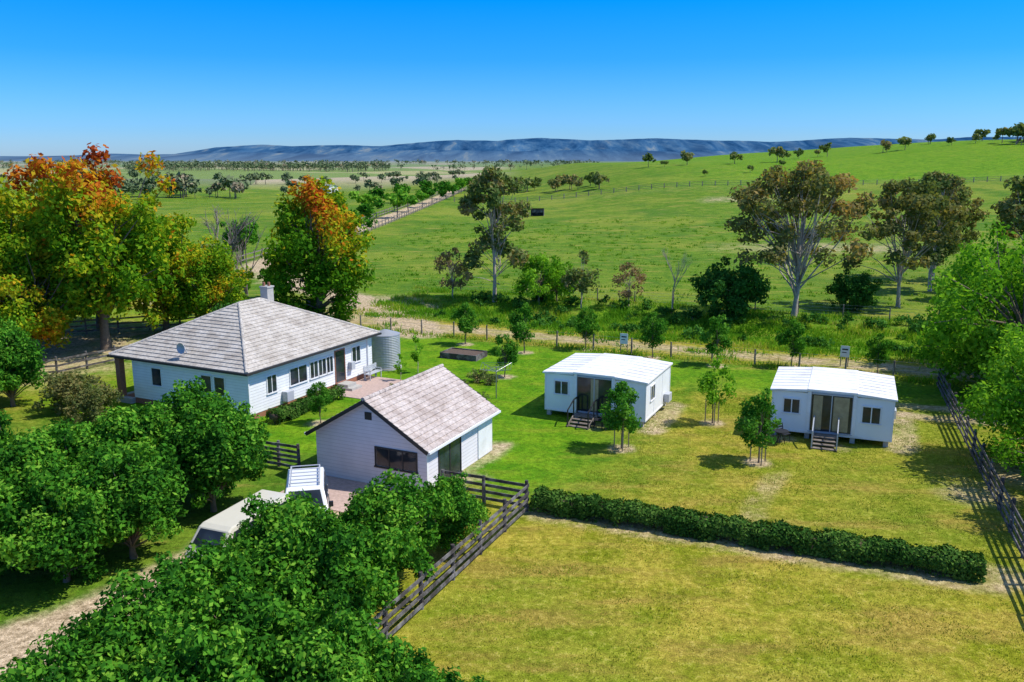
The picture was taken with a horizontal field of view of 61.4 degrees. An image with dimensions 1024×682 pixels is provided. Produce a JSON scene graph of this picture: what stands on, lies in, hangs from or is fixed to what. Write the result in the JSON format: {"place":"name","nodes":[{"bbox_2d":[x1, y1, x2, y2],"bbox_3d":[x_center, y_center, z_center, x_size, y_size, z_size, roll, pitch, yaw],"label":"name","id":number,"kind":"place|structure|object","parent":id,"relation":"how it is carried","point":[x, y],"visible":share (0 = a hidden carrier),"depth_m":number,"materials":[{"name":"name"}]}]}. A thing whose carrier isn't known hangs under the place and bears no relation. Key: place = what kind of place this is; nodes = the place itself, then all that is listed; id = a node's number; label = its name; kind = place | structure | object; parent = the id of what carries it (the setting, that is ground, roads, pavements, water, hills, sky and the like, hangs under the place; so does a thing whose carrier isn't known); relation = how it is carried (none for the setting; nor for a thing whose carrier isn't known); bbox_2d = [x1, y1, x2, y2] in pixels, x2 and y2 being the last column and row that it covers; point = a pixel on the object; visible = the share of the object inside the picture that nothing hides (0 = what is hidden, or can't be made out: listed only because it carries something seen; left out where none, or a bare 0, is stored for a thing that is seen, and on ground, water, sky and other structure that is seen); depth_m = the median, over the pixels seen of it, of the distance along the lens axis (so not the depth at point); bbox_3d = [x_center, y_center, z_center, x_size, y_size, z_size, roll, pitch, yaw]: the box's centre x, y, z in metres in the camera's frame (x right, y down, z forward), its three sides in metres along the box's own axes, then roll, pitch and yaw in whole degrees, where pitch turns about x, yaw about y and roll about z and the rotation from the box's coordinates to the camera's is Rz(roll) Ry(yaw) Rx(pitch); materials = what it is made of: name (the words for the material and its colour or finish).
{"place":"outdoors","nodes":[
{"label":"outdoors","id":0,"kind":"place"},
{"bbox_2d":[340,376,401,398],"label":"patio paving","id":1,"kind":"structure","parent":0,"point":[373,385],"depth_m":56.06,"materials":[{"name":"beige concrete"}]},
{"bbox_2d":[0,149,772,160],"bbox_3d":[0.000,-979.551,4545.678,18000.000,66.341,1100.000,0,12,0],"label":"foothills","id":2,"kind":"structure","parent":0,"point":[552,155],"depth_m":4351.06,"materials":[{"name":"blue"}]},
{"bbox_2d":[281,364,500,512],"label":"weatherboard garage","id":3,"kind":"structure","parent":0,"point":[428,425],"depth_m":39.32,"materials":[{"name":"wood"}]},
{"bbox_2d":[374,446,417,473],"bbox_3d":[-5.171,5.289,38.308,2.280,0.970,0.090,6,13,24],"label":"front window","id":4,"kind":"structure","parent":3,"relation":"in","point":[386,457],"depth_m":38.30,"materials":[{"name":"black glass"}]},
{"bbox_2d":[438,437,462,477],"bbox_3d":[-2.829,5.369,39.613,0.090,2.070,2.180,6,13,24],"label":"glass door","id":5,"kind":"structure","parent":3,"relation":"in","point":[450,455],"depth_m":39.72,"materials":[{"name":"green glass"}]},
{"bbox_2d":[0,139,1023,681],"bbox_3d":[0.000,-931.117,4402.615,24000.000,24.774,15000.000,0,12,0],"label":"ground","id":6,"kind":"structure","parent":0,"point":[534,445],"depth_m":40.64,"materials":[{"name":"green plant"}]},
{"bbox_2d":[0,409,22,447],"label":"pear tree","id":7,"kind":"object","parent":6,"relation":"on","point":[4,422],"visible":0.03,"depth_m":33.52,"materials":[{"name":"green plant"}]},
{"bbox_2d":[0,326,47,406],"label":"garden tree","id":8,"kind":"object","parent":6,"relation":"on","point":[21,360],"visible":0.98,"depth_m":50.54,"materials":[{"name":"green plant"}]},
{"bbox_2d":[0,427,83,566],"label":"pear tree","id":9,"kind":"object","parent":6,"relation":"on","point":[36,444],"visible":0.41,"depth_m":30.70,"materials":[{"name":"green plant"}]},
{"bbox_2d":[0,174,88,305],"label":"autumn tree","id":10,"kind":"object","parent":6,"relation":"on","point":[9,213],"visible":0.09,"depth_m":65.37,"materials":[{"name":"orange plant"}]},
{"bbox_2d":[0,226,97,348],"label":"autumn tree","id":11,"kind":"object","parent":6,"relation":"on","point":[26,310],"visible":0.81,"depth_m":61.82,"materials":[{"name":"green plant"}]},
{"bbox_2d":[31,369,102,416],"bbox_3d":[-25.860,2.958,50.442,4.202,2.702,3.666,-7,14,-28],"label":"garden bush","id":12,"kind":"object","parent":6,"relation":"on","point":[57,387],"visible":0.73,"depth_m":49.46,"materials":[{"name":"green plant"}]},
{"bbox_2d":[0,453,142,583],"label":"pear tree","id":13,"kind":"object","parent":6,"relation":"on","point":[58,541],"visible":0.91,"depth_m":28.80,"materials":[{"name":"green plant"}]},
{"bbox_2d":[0,628,145,681],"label":"pear tree","id":14,"kind":"object","parent":6,"relation":"on","point":[73,659],"visible":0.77,"depth_m":19.00,"materials":[{"name":"green plant"}]},
{"bbox_2d":[37,345,126,373],"bbox_3d":[-33.010,1.722,58.800,15.282,1.425,2.787,-8,14,-33],"label":"drive fence","id":15,"kind":"object","parent":6,"relation":"on","point":[56,365],"visible":0.46,"depth_m":59.95,"materials":[{"name":"brown wood"}]},
{"bbox_2d":[41,417,124,511],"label":"pear tree","id":16,"kind":"object","parent":6,"relation":"on","point":[76,440],"visible":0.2,"depth_m":32.79,"materials":[{"name":"green plant"}]},
{"bbox_2d":[60,381,123,423],"bbox_3d":[-23.803,3.531,48.837,3.361,2.162,2.933,4,13,18],"label":"garden bush","id":17,"kind":"object","parent":6,"relation":"on","point":[91,402],"visible":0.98,"depth_m":48.42,"materials":[{"name":"green plant"}]},
{"bbox_2d":[3,142,181,349],"bbox_3d":[-30.903,-6.915,65.117,11.114,15.845,12.944,0,12,0],"label":"autumn tree","id":18,"kind":"object","parent":6,"relation":"on","point":[114,266],"visible":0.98,"depth_m":62.86,"materials":[{"name":"green plant"}]},
{"bbox_2d":[39,440,188,559],"bbox_3d":[-14.111,5.911,31.424,4.507,4.689,5.223,5,13,23],"label":"pear tree","id":19,"kind":"object","parent":6,"relation":"on","point":[152,487],"visible":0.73,"depth_m":30.77,"materials":[{"name":"green plant"}]},
{"bbox_2d":[65,315,193,334],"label":"stock yard fence","id":20,"kind":"object","parent":6,"relation":"on","point":[117,328],"visible":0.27,"depth_m":73.20,"materials":[{"name":"brown wood"}]},
{"bbox_2d":[48,565,219,675],"bbox_3d":[-9.189,8.027,21.462,4.139,4.686,4.797,-5,13,-22],"label":"pear tree","id":21,"kind":"object","parent":6,"relation":"on","point":[104,623],"visible":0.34,"depth_m":20.77,"materials":[{"name":"green plant"}]},
{"bbox_2d":[90,393,189,465],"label":"pear tree","id":22,"kind":"object","parent":6,"relation":"on","point":[145,425],"visible":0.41,"depth_m":34.49,"materials":[{"name":"green plant"}]},
{"bbox_2d":[118,211,218,330],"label":"autumn tree","id":23,"kind":"object","parent":6,"relation":"on","point":[169,302],"visible":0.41,"depth_m":71.24,"materials":[{"name":"green plant"}]},
{"bbox_2d":[83,611,279,681],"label":"pear tree","id":24,"kind":"object","parent":6,"relation":"on","point":[224,659],"visible":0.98,"depth_m":18.57,"materials":[{"name":"green plant"}]},
{"bbox_2d":[128,538,269,642],"bbox_3d":[-8.606,7.663,23.412,3.927,4.572,4.585,-1,12,-3],"label":"pear tree","id":25,"kind":"object","parent":6,"relation":"on","point":[201,563],"visible":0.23,"depth_m":23.25,"materials":[{"name":"green plant"}]},
{"bbox_2d":[143,375,265,494],"bbox_3d":[-13.665,4.279,37.462,5.223,5.402,4.787,9,15,36],"label":"pear tree","id":26,"kind":"object","parent":6,"relation":"on","point":[196,395],"visible":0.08,"depth_m":37.38,"materials":[{"name":"green plant"}]},
{"bbox_2d":[163,240,254,317],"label":"autumn tree","id":27,"kind":"object","parent":6,"relation":"on","point":[215,276],"visible":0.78,"depth_m":71.13,"materials":[{"name":"green plant"}]},
{"bbox_2d":[153,395,272,512],"bbox_3d":[-12.563,4.868,35.817,5.223,4.921,4.507,8,15,35],"label":"pear tree","id":28,"kind":"object","parent":6,"relation":"on","point":[220,451],"visible":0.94,"depth_m":34.67,"materials":[{"name":"green plant"}]},
{"bbox_2d":[200,204,258,259],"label":"bare tree","id":29,"kind":"object","parent":6,"relation":"on","point":[235,238],"visible":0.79,"depth_m":79.75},
{"bbox_2d":[0,167,464,198],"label":"distant tree belt","id":30,"kind":"object","parent":6,"relation":"on","point":[184,181],"visible":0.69,"depth_m":329.44,"materials":[{"name":"green plant"}]},
{"bbox_2d":[199,208,266,295],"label":"bare tree","id":31,"kind":"object","parent":6,"relation":"on","point":[240,262],"visible":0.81,"depth_m":82.25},
{"bbox_2d":[185,489,289,556],"bbox_3d":[-9.906,7.112,31.754,2.040,1.856,4.510,5,13,21],"label":"campervan","id":32,"kind":"object","parent":6,"relation":"on","point":[226,521],"visible":0.12,"depth_m":30.64,"materials":[{"name":"beige paint"}]},
{"bbox_2d":[193,501,286,546],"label":"windows","id":33,"kind":"structure","parent":32,"relation":"in","point":[204,534],"depth_m":30.17,"materials":[{"name":"black glass"}]},
{"bbox_2d":[219,218,258,260],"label":"paddock tree","id":34,"kind":"object","parent":6,"relation":"on","point":[253,238],"visible":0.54,"depth_m":122.30,"materials":[{"name":"green plant"}]},
{"bbox_2d":[107,282,381,418],"bbox_3d":[-16.256,-0.057,54.949,11.800,6.500,12.900,6,13,25],"label":"white farmhouse","id":35,"kind":"object","parent":6,"relation":"on","point":[263,353],"visible":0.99,"depth_m":51.68,"materials":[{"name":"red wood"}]},
{"bbox_2d":[289,363,308,386],"bbox_3d":[-12.809,2.044,51.792,0.090,1.120,1.680,6,13,25],"label":"window","id":36,"kind":"structure","parent":35,"relation":"in","point":[297,374],"depth_m":51.79,"materials":[{"name":"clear glass"}]},
{"bbox_2d":[334,348,346,383],"bbox_3d":[-11.033,1.606,55.420,0.090,2.170,1.130,6,13,25],"label":"back door","id":37,"kind":"structure","parent":35,"relation":"in","point":[339,356],"depth_m":55.43,"materials":[{"name":"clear glass"}]},
{"bbox_2d":[175,576,337,678],"bbox_3d":[-6.411,8.099,21.479,4.805,4.510,4.404,-2,12,-11],"label":"pear tree","id":38,"kind":"object","parent":6,"relation":"on","point":[244,607],"visible":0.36,"depth_m":21.12,"materials":[{"name":"green plant"}]},
{"bbox_2d":[217,488,334,562],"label":"pear tree","id":39,"kind":"object","parent":6,"relation":"on","point":[264,519],"visible":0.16,"depth_m":26.52,"materials":[{"name":"green plant"}]},
{"bbox_2d":[261,440,300,468],"bbox_3d":[-11.210,5.444,41.311,2.582,1.403,0.209,5,13,24],"label":"side fence","id":40,"kind":"object","parent":6,"relation":"on","point":[278,449],"visible":0.65,"depth_m":41.03,"materials":[{"name":"grey wood"}]},
{"bbox_2d":[0,158,599,172],"bbox_3d":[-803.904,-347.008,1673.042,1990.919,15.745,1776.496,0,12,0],"label":"distant woodland","id":41,"kind":"object","parent":6,"relation":"on","point":[245,165],"visible":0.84,"depth_m":1027.63,"materials":[{"name":"green plant"}]},
{"bbox_2d":[246,535,361,626],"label":"pear tree","id":42,"kind":"object","parent":6,"relation":"on","point":[280,585],"visible":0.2,"depth_m":23.73,"materials":[{"name":"green plant"}]},
{"bbox_2d":[265,384,345,424],"bbox_3d":[-12.001,3.658,50.569,1.359,0.983,6.118,6,13,25],"label":"house hedge","id":43,"kind":"object","parent":6,"relation":"on","point":[297,407],"visible":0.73,"depth_m":49.34,"materials":[{"name":"plant"}]},
{"bbox_2d":[284,464,332,508],"bbox_3d":[-8.247,6.477,34.481,2.160,1.965,4.510,-3,12,-12],"label":"four wheel drive car","id":44,"kind":"object","parent":6,"relation":"on","point":[313,481],"visible":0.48,"depth_m":34.33,"materials":[{"name":"white paint"}]},
{"bbox_2d":[261,174,376,321],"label":"autumn tree","id":45,"kind":"object","parent":6,"relation":"on","point":[326,259],"visible":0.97,"depth_m":75.85,"materials":[{"name":"green plant"}]},
{"bbox_2d":[306,381,332,422],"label":"young tree","id":46,"kind":"object","parent":6,"relation":"on","point":[319,403],"visible":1,"depth_m":47.71,"materials":[{"name":"green plant"}]},
{"bbox_2d":[246,497,413,621],"bbox_3d":[-5.309,7.170,25.346,4.196,4.757,4.423,2,12,10],"label":"pear tree","id":47,"kind":"object","parent":6,"relation":"on","point":[298,524],"visible":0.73,"depth_m":24.55,"materials":[{"name":"green plant"}]},
{"bbox_2d":[248,585,412,681],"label":"pear tree","id":48,"kind":"object","parent":6,"relation":"on","point":[312,650],"visible":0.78,"depth_m":20.09,"materials":[{"name":"green plant"}]},
{"bbox_2d":[273,645,392,681],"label":"pear tree","id":49,"kind":"object","parent":6,"relation":"on","point":[347,670],"visible":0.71,"depth_m":19.27,"materials":[{"name":"green plant"}]},
{"bbox_2d":[243,177,471,242],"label":"lane trees","id":50,"kind":"object","parent":6,"relation":"on","point":[371,200],"visible":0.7,"depth_m":212.92,"materials":[{"name":"green plant"}]},
{"bbox_2d":[371,329,401,370],"bbox_3d":[-8.900,0.555,60.738,2.200,2.800,2.200,0,12,0],"label":"water tank","id":51,"kind":"object","parent":6,"relation":"on","point":[385,347],"visible":0.73,"depth_m":59.94,"materials":[{"name":"metal"}]},
{"bbox_2d":[344,467,456,583],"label":"pear tree","id":52,"kind":"object","parent":6,"relation":"on","point":[402,508],"visible":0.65,"depth_m":28.37,"materials":[{"name":"green plant"}]},
{"bbox_2d":[363,645,490,681],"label":"pear tree","id":53,"kind":"object","parent":6,"relation":"on","point":[421,667],"visible":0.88,"depth_m":20.16,"materials":[{"name":"green plant"}]},
{"bbox_2d":[369,480,528,638],"bbox_3d":[-3.383,8.383,27.273,0.211,1.479,19.770,5,13,24],"label":"paddock fence","id":54,"kind":"object","parent":6,"relation":"on","point":[386,616],"visible":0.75,"depth_m":29.91,"materials":[{"name":"grey wood"}]},
{"bbox_2d":[433,247,469,297],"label":"brown leaved tree","id":55,"kind":"object","parent":6,"relation":"on","point":[446,262],"visible":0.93,"depth_m":91.00,"materials":[{"name":"green plant"}]},
{"bbox_2d":[416,471,490,552],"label":"pear tree","id":56,"kind":"object","parent":6,"relation":"on","point":[468,511],"visible":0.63,"depth_m":31.57,"materials":[{"name":"green plant"}]},
{"bbox_2d":[440,347,486,360],"bbox_3d":[-3.600,0.985,64.203,3.000,0.420,1.900,5,13,23],"label":"raised garden bed","id":57,"kind":"object","parent":6,"relation":"on","point":[463,354],"visible":1,"depth_m":63.82,"materials":[{"name":"soil"}]},
{"bbox_2d":[450,302,479,343],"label":"young tree","id":58,"kind":"object","parent":6,"relation":"on","point":[465,326],"visible":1,"depth_m":67.87,"materials":[{"name":"green plant"}]},
{"bbox_2d":[441,469,527,511],"bbox_3d":[-1.193,6.384,36.847,4.105,1.415,0.211,5,13,23],"label":"yard fence","id":59,"kind":"object","parent":6,"relation":"on","point":[483,491],"visible":0.7,"depth_m":36.75,"materials":[{"name":"wood"}]},
{"bbox_2d":[457,165,531,301],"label":"gum tree","id":60,"kind":"object","parent":6,"relation":"on","point":[495,240],"visible":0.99,"depth_m":87.71,"materials":[{"name":"green plant"}]},
{"bbox_2d":[489,334,519,376],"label":"young tree","id":61,"kind":"object","parent":6,"relation":"on","point":[510,351],"visible":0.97,"depth_m":57.97,"materials":[{"name":"green plant"}]},
{"bbox_2d":[508,302,538,352],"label":"young tree","id":62,"kind":"object","parent":6,"relation":"on","point":[518,322],"visible":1,"depth_m":64.89,"materials":[{"name":"green plant"}]},
{"bbox_2d":[511,252,570,304],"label":"willow shrub","id":63,"kind":"object","parent":6,"relation":"on","point":[531,275],"visible":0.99,"depth_m":86.30,"materials":[{"name":"green plant"}]},
{"bbox_2d":[539,261,578,299],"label":"willow shrub","id":64,"kind":"object","parent":6,"relation":"on","point":[557,289],"visible":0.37,"depth_m":88.05,"materials":[{"name":"green plant"}]},
{"bbox_2d":[559,249,601,308],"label":"sparse gum tree","id":65,"kind":"object","parent":6,"relation":"on","point":[574,276],"visible":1,"depth_m":84.62,"materials":[{"name":"green plant"}]},
{"bbox_2d":[573,307,600,348],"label":"young tree","id":66,"kind":"object","parent":6,"relation":"on","point":[587,329],"visible":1,"depth_m":66.10,"materials":[{"name":"green plant"}]},
{"bbox_2d":[543,353,672,429],"bbox_3d":[5.427,2.871,49.804,6.400,2.818,6.896,6,13,24],"label":"portable cabin","id":67,"kind":"object","parent":6,"relation":"on","point":[577,385],"visible":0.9,"depth_m":48.82,"materials":[{"name":"white metal"}]},
{"bbox_2d":[575,375,611,414],"bbox_3d":[4.586,3.058,48.264,2.200,2.100,0.090,6,13,24],"label":"sliding door","id":68,"kind":"structure","parent":67,"relation":"in","point":[590,389],"depth_m":48.30,"materials":[{"name":"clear glass"}]},
{"bbox_2d":[598,380,642,448],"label":"young tree","id":69,"kind":"object","parent":6,"relation":"on","point":[619,415],"visible":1,"depth_m":43.14,"materials":[{"name":"green plant"}]},
{"bbox_2d":[612,262,646,306],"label":"brown leaved tree","id":70,"kind":"object","parent":6,"relation":"on","point":[627,293],"visible":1,"depth_m":85.00,"materials":[{"name":"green plant"}]},
{"bbox_2d":[325,285,977,387],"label":"fence line grass","id":71,"kind":"structure","parent":6,"relation":"on","point":[623,352],"depth_m":69.76,"materials":[{"name":"green plant"}]},
{"bbox_2d":[638,312,667,357],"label":"young tree","id":72,"kind":"object","parent":6,"relation":"on","point":[648,337],"visible":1,"depth_m":63.33,"materials":[{"name":"green plant"}]},
{"bbox_2d":[360,315,984,381],"bbox_3d":[21.555,1.516,59.890,76.151,1.375,0.144,5,13,23],"label":"wire fence","id":73,"kind":"object","parent":6,"relation":"on","point":[711,357],"visible":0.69,"depth_m":64.17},
{"bbox_2d":[367,215,994,305],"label":"field tussocks","id":74,"kind":"object","parent":6,"relation":"on","point":[617,254],"visible":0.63,"depth_m":129.25,"materials":[{"name":"green plant"}]},
{"bbox_2d":[433,289,942,358],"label":"creek scrub","id":75,"kind":"object","parent":6,"relation":"on","point":[630,328],"visible":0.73,"depth_m":77.50,"materials":[{"name":"green plant"}]},
{"bbox_2d":[699,313,732,360],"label":"young tree","id":76,"kind":"object","parent":6,"relation":"on","point":[717,334],"visible":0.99,"depth_m":60.97,"materials":[{"name":"green plant"}]},
{"bbox_2d":[696,355,737,422],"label":"young tree","id":77,"kind":"object","parent":6,"relation":"on","point":[707,382],"visible":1,"depth_m":47.36,"materials":[{"name":"green plant"}]},
{"bbox_2d":[688,255,770,318],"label":"casuarina shrub","id":78,"kind":"object","parent":6,"relation":"on","point":[734,292],"visible":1,"depth_m":78.68,"materials":[{"name":"green plant"}]},
{"bbox_2d":[454,175,1023,201],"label":"field fence","id":79,"kind":"object","parent":6,"relation":"on","point":[702,184],"visible":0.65,"depth_m":265.45,"materials":[{"name":"brown wood"}]},
{"bbox_2d":[465,122,1023,190],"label":"distant hill trees","id":80,"kind":"object","parent":6,"relation":"on","point":[597,178],"visible":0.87,"depth_m":352.72,"materials":[{"name":"green plant"}]},
{"bbox_2d":[528,484,987,583],"bbox_3d":[8.754,7.267,33.295,16.970,1.116,1.581,5,13,21],"label":"lawn hedge","id":81,"kind":"object","parent":6,"relation":"on","point":[765,534],"visible":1,"depth_m":32.58,"materials":[{"name":"plant"}]},
{"bbox_2d":[734,387,781,462],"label":"young tree","id":82,"kind":"object","parent":6,"relation":"on","point":[753,420],"visible":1,"depth_m":41.35,"materials":[{"name":"green plant"}]},
{"bbox_2d":[774,319,806,365],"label":"young tree","id":83,"kind":"object","parent":6,"relation":"on","point":[796,346],"visible":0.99,"depth_m":60.38,"materials":[{"name":"green plant"}]},
{"bbox_2d":[724,159,879,317],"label":"gum tree","id":84,"kind":"object","parent":6,"relation":"on","point":[813,190],"visible":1,"depth_m":77.45,"materials":[{"name":"green plant"}]},
{"bbox_2d":[770,367,897,451],"bbox_3d":[17.311,3.602,46.361,6.400,2.818,6.896,5,13,21],"label":"portable cabin","id":85,"kind":"object","parent":6,"relation":"on","point":[828,404],"visible":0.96,"depth_m":44.99,"materials":[{"name":"white metal"}]},
{"bbox_2d":[781,397,800,414],"bbox_3d":[14.718,3.418,45.437,0.980,0.870,0.090,5,13,21],"label":"left window","id":86,"kind":"structure","parent":85,"relation":"in","point":[790,405],"depth_m":45.44,"materials":[{"name":"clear glass"}]},
{"bbox_2d":[807,393,853,435],"bbox_3d":[16.556,3.798,44.777,2.200,2.100,0.091,5,13,21],"label":"sliding door","id":87,"kind":"structure","parent":85,"relation":"in","point":[826,410],"depth_m":44.77,"materials":[{"name":"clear glass"}]},
{"bbox_2d":[860,405,881,425],"bbox_3d":[18.347,3.813,44.058,1.030,0.970,0.090,5,13,21],"label":"right window","id":88,"kind":"structure","parent":85,"relation":"in","point":[872,414],"depth_m":44.06,"materials":[{"name":"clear glass"}]},
{"bbox_2d":[825,269,882,311],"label":"casuarina shrub","id":89,"kind":"object","parent":6,"relation":"on","point":[856,291],"visible":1,"depth_m":82.30,"materials":[{"name":"green plant"}]},
{"bbox_2d":[865,333,894,373],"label":"young tree","id":90,"kind":"object","parent":6,"relation":"on","point":[878,354],"visible":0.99,"depth_m":58.76,"materials":[{"name":"green plant"}]},
{"bbox_2d":[839,176,969,306],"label":"gum tree","id":91,"kind":"object","parent":6,"relation":"on","point":[919,226],"visible":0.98,"depth_m":82.05,"materials":[{"name":"green plant"}]},
{"bbox_2d":[901,170,971,291],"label":"gum tree","id":92,"kind":"object","parent":6,"relation":"on","point":[944,182],"visible":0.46,"depth_m":93.00,"materials":[{"name":"green plant"}]},
{"bbox_2d":[893,173,990,279],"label":"gum tree","id":93,"kind":"object","parent":6,"relation":"on","point":[969,235],"visible":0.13,"depth_m":101.41,"materials":[{"name":"green plant"}]},
{"bbox_2d":[911,219,1023,386],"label":"willow tree","id":94,"kind":"object","parent":6,"relation":"on","point":[972,334],"visible":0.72,"depth_m":52.21,"materials":[{"name":"green plant"}]},
{"bbox_2d":[927,233,1023,371],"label":"willow tree","id":95,"kind":"object","parent":6,"relation":"on","point":[960,263],"visible":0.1,"depth_m":59.60,"materials":[{"name":"green plant"}]},
{"bbox_2d":[936,368,1023,559],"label":"boundary fence","id":96,"kind":"object","parent":6,"relation":"on","point":[1012,509],"visible":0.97,"depth_m":38.84,"materials":[{"name":"grey wood"}]},
{"bbox_2d":[954,322,1023,469],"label":"willow tree","id":97,"kind":"object","parent":6,"relation":"on","point":[1004,395],"visible":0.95,"depth_m":40.41,"materials":[{"name":"green plant"}]},
{"bbox_2d":[989,175,1023,264],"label":"gum tree","id":98,"kind":"object","parent":6,"relation":"on","point":[1012,210],"visible":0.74,"depth_m":86.79,"materials":[{"name":"green plant"}]},
{"bbox_2d":[989,191,1023,239],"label":"gum tree","id":99,"kind":"object","parent":6,"relation":"on","point":[1015,195],"visible":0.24,"depth_m":92.30,"materials":[{"name":"green plant"}]},
{"bbox_2d":[990,435,1023,476],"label":"willow tree","id":100,"kind":"object","parent":6,"relation":"on","point":[1004,454],"visible":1,"depth_m":36.93,"materials":[{"name":"green plant"}]},
{"bbox_2d":[0,136,1023,156],"bbox_3d":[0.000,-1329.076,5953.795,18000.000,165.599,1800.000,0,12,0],"label":"mountain range","id":101,"kind":"structure","parent":0,"point":[646,144],"depth_m":5628.25,"materials":[{"name":"blue stone"}]},
{"bbox_2d":[0,0,1023,155],"label":"sky","id":102,"kind":"structure","parent":0,"point":[125,76],"materials":[{"name":"blue"}]},
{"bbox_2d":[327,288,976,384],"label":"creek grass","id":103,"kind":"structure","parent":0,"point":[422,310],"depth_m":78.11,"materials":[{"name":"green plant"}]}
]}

